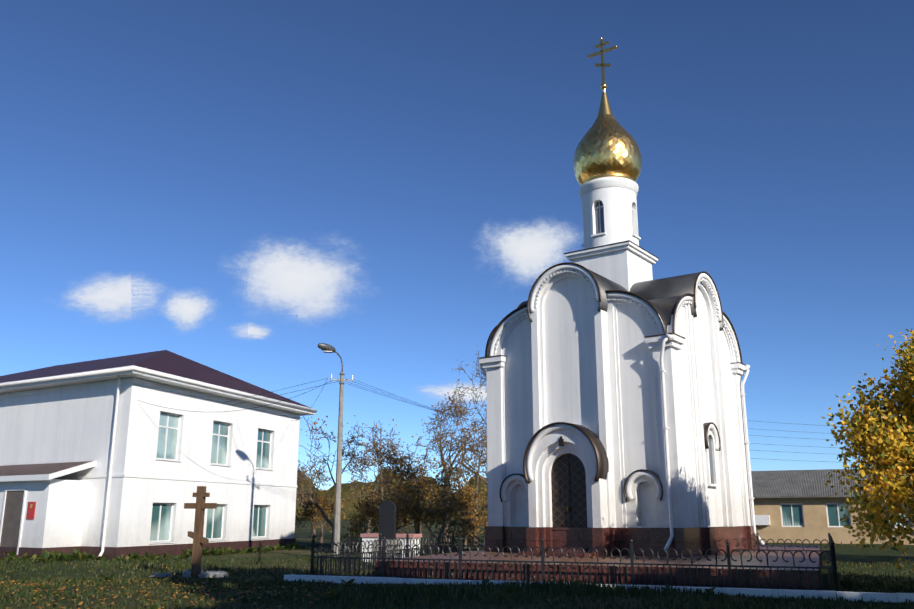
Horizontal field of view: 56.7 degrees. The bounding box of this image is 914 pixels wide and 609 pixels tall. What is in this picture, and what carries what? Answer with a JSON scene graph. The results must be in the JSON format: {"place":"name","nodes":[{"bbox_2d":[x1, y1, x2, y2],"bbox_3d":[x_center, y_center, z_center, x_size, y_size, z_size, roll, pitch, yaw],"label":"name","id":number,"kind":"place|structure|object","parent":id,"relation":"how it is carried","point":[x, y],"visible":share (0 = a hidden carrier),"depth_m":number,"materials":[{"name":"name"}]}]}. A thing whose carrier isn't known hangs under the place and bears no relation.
{"place":"outdoors","nodes":[
{"label":"outdoors","id":0,"kind":"place"},
{"bbox_2d":[68,276,158,319],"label":"cloud","id":1,"kind":"structure","parent":0,"point":[113,296],"depth_m":1517.99,"materials":[{"name":"white"}]},
{"bbox_2d":[165,293,213,328],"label":"cloud","id":2,"kind":"structure","parent":0,"point":[185,310],"depth_m":1514.20,"materials":[{"name":"white"}]},
{"bbox_2d":[224,324,268,338],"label":"cloud","id":3,"kind":"structure","parent":0,"point":[256,332],"depth_m":1510.74,"materials":[{"name":"white"}]},
{"bbox_2d":[167,245,351,333],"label":"cloud","id":4,"kind":"structure","parent":0,"point":[301,285],"depth_m":1508.42,"materials":[{"name":"white"}]},
{"bbox_2d":[421,384,486,401],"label":"cloud","id":5,"kind":"structure","parent":0,"point":[440,391],"depth_m":1499.87,"materials":[{"name":"white"}]},
{"bbox_2d":[0,520,913,608],"bbox_3d":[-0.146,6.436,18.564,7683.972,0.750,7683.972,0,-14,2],"label":"ground","id":6,"kind":"structure","parent":0,"point":[848,553],"depth_m":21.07,"materials":[{"name":"green plant"}]},
{"bbox_2d":[0,350,316,560],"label":"white building","id":7,"kind":"structure","parent":6,"relation":"on","point":[97,458],"depth_m":32.90,"materials":[{"name":"paint"}]},
{"bbox_2d":[149,569,228,577],"bbox_3d":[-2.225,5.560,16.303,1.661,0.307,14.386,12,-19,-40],"label":"stones","id":8,"kind":"object","parent":6,"relation":"on","point":[206,574],"visible":0.83,"depth_m":21.07,"materials":[{"name":"grey stone"}]},
{"bbox_2d":[184,486,216,577],"bbox_3d":[-6.568,5.910,21.472,0.840,2.540,0.170,-3,-14,13],"label":"wooden cross","id":9,"kind":"object","parent":6,"relation":"on","point":[200,506],"visible":0.9,"depth_m":21.48,"materials":[{"name":"brown wood"}]},
{"bbox_2d":[253,540,263,561],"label":"conifer sapling","id":10,"kind":"object","parent":6,"relation":"on","point":[259,553],"visible":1,"depth_m":26.16,"materials":[{"name":"green plant"}]},
{"bbox_2d":[296,440,331,537],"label":"bare tree","id":11,"kind":"object","parent":6,"relation":"on","point":[313,530],"visible":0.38,"depth_m":58.04,"materials":[{"name":"brown plant"}]},
{"bbox_2d":[295,488,350,542],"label":"tree","id":12,"kind":"object","parent":6,"relation":"on","point":[311,510],"visible":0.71,"depth_m":48.29,"materials":[{"name":"brown plant"}]},
{"bbox_2d":[318,343,353,556],"bbox_3d":[-4.654,5.355,31.077,0.519,7.802,1.708,-11,-18,38],"label":"street lamp post","id":13,"kind":"object","parent":6,"relation":"on","point":[326,348],"visible":0.94,"depth_m":31.30,"materials":[{"name":"concrete"}]},
{"bbox_2d":[138,378,852,462],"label":"power wires","id":14,"kind":"object","parent":13,"relation":"attached to","point":[467,419],"visible":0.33,"depth_m":35.95,"materials":[{"name":"black metal"}]},
{"bbox_2d":[296,415,379,545],"bbox_3d":[-6.949,9.136,43.884,7.116,7.087,5.813,4,-15,-17],"label":"bare tree","id":15,"kind":"object","parent":6,"relation":"on","point":[362,461],"visible":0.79,"depth_m":43.66,"materials":[{"name":"brown plant"}]},
{"bbox_2d":[342,491,399,538],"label":"tree","id":16,"kind":"object","parent":6,"relation":"on","point":[362,517],"visible":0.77,"depth_m":42.61,"materials":[{"name":"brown plant"}]},
{"bbox_2d":[341,434,432,532],"bbox_3d":[-5.174,13.389,62.613,5.882,7.953,6.981,-11,-18,37],"label":"bare tree","id":17,"kind":"object","parent":6,"relation":"on","point":[377,481],"visible":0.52,"depth_m":62.41,"materials":[{"name":"brown plant"}]},
{"bbox_2d":[346,419,430,519],"bbox_3d":[-3.519,11.132,52.654,6.893,7.491,4.874,12,-19,-41],"label":"bare tree","id":18,"kind":"object","parent":6,"relation":"on","point":[380,469],"visible":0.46,"depth_m":51.99,"materials":[{"name":"brown plant"}]},
{"bbox_2d":[360,501,421,565],"bbox_3d":[-2.470,7.469,27.729,2.097,1.980,3.369,-3,-14,11],"label":"memorial stele","id":19,"kind":"object","parent":6,"relation":"on","point":[387,519],"visible":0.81,"depth_m":26.40,"materials":[{"name":"stone"}]},
{"bbox_2d":[295,469,487,519],"bbox_3d":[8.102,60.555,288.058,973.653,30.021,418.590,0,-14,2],"label":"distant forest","id":20,"kind":"object","parent":6,"relation":"on","point":[345,489],"visible":0.02,"depth_m":320.10,"materials":[{"name":"plant"}]},
{"bbox_2d":[368,434,447,546],"bbox_3d":[-2.226,9.023,40.777,4.379,5.801,4.860,0,-14,2],"label":"bare tree","id":21,"kind":"object","parent":6,"relation":"on","point":[390,457],"visible":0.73,"depth_m":40.31,"materials":[{"name":"brown plant"}]},
{"bbox_2d":[370,474,452,533],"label":"tree","id":22,"kind":"object","parent":6,"relation":"on","point":[403,514],"visible":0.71,"depth_m":38.13,"materials":[{"name":"brown plant"}]},
{"bbox_2d":[1,542,829,608],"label":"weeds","id":23,"kind":"object","parent":6,"relation":"on","point":[45,556],"visible":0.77,"depth_m":28.43,"materials":[{"name":"green plant"}]},
{"bbox_2d":[385,454,446,533],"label":"tree","id":24,"kind":"object","parent":6,"relation":"on","point":[430,492],"visible":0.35,"depth_m":45.94,"materials":[{"name":"brown plant"}]},
{"bbox_2d":[399,460,484,548],"bbox_3d":[-0.754,9.486,39.382,4.185,4.279,4.108,0,-14,2],"label":"tree","id":25,"kind":"object","parent":6,"relation":"on","point":[447,504],"visible":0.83,"depth_m":39.01,"materials":[{"name":"brown plant"}]},
{"bbox_2d":[415,351,487,493],"bbox_3d":[0.989,8.849,54.315,9.028,12.795,6.816,11,-18,-37],"label":"bare tree","id":26,"kind":"object","parent":6,"relation":"on","point":[482,406],"visible":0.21,"depth_m":53.68,"materials":[{"name":"brown plant"}]},
{"bbox_2d":[421,379,486,541],"bbox_3d":[0.344,9.552,50.910,4.103,9.684,9.548,-3,-14,12],"label":"bare tree","id":27,"kind":"object","parent":6,"relation":"on","point":[441,421],"visible":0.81,"depth_m":49.88,"materials":[{"name":"brown plant"}]},
{"bbox_2d":[426,408,487,544],"bbox_3d":[1.263,9.311,45.656,5.817,7.593,4.543,0,-14,2],"label":"bare tree","id":28,"kind":"object","parent":6,"relation":"on","point":[479,456],"visible":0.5,"depth_m":45.43,"materials":[{"name":"brown plant"}]},
{"bbox_2d":[0,552,913,608],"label":"fallen leaves","id":29,"kind":"object","parent":6,"relation":"on","point":[76,589],"visible":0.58,"depth_m":16.63,"materials":[{"name":"yellow plant"}]},
{"bbox_2d":[434,471,487,547],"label":"tree","id":30,"kind":"object","parent":6,"relation":"on","point":[463,492],"visible":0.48,"depth_m":41.14,"materials":[{"name":"brown plant"}]},
{"bbox_2d":[440,404,486,527],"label":"bare tree","id":31,"kind":"object","parent":6,"relation":"on","point":[469,468],"visible":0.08,"depth_m":48.43,"materials":[{"name":"brown plant"}]},
{"bbox_2d":[474,493,487,528],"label":"tree","id":32,"kind":"object","parent":6,"relation":"on","point":[486,504],"visible":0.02,"depth_m":43.46,"materials":[{"name":"brown plant"}]},
{"bbox_2d":[310,530,838,590],"bbox_3d":[3.659,6.778,22.951,12.077,1.070,9.080,-6,-15,22],"label":"fence","id":33,"kind":"object","parent":6,"relation":"on","point":[382,555],"visible":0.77,"depth_m":19.41,"materials":[{"name":"metal"}]},
{"bbox_2d":[375,545,820,589],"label":"platform paving","id":34,"kind":"structure","parent":6,"relation":"on","point":[755,561],"depth_m":19.48,"materials":[{"name":"stone"}]},
{"bbox_2d":[477,38,764,556],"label":"chapel","id":35,"kind":"structure","parent":34,"relation":"on","point":[616,411],"depth_m":25.50,"materials":[{"name":"paint"}]},
{"bbox_2d":[284,574,913,601],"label":"kerb","id":36,"kind":"structure","parent":6,"relation":"on","point":[884,597],"depth_m":16.33,"materials":[{"name":"paint"}]},
{"bbox_2d":[751,469,913,544],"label":"building","id":37,"kind":"structure","parent":6,"relation":"on","point":[793,506],"depth_m":47.75,"materials":[{"name":"paint"}]},
{"bbox_2d":[821,329,913,569],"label":"yellow birch tree","id":38,"kind":"object","parent":6,"relation":"on","point":[884,439],"visible":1,"depth_m":17.39,"materials":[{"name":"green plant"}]},
{"bbox_2d":[0,0,913,491],"label":"sky","id":39,"kind":"structure","parent":0,"point":[172,143],"materials":[{"name":"blue"}]},
{"bbox_2d":[491,224,573,279],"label":"cloud","id":40,"kind":"structure","parent":0,"point":[533,252],"depth_m":1496.19,"materials":[{"name":"white"}]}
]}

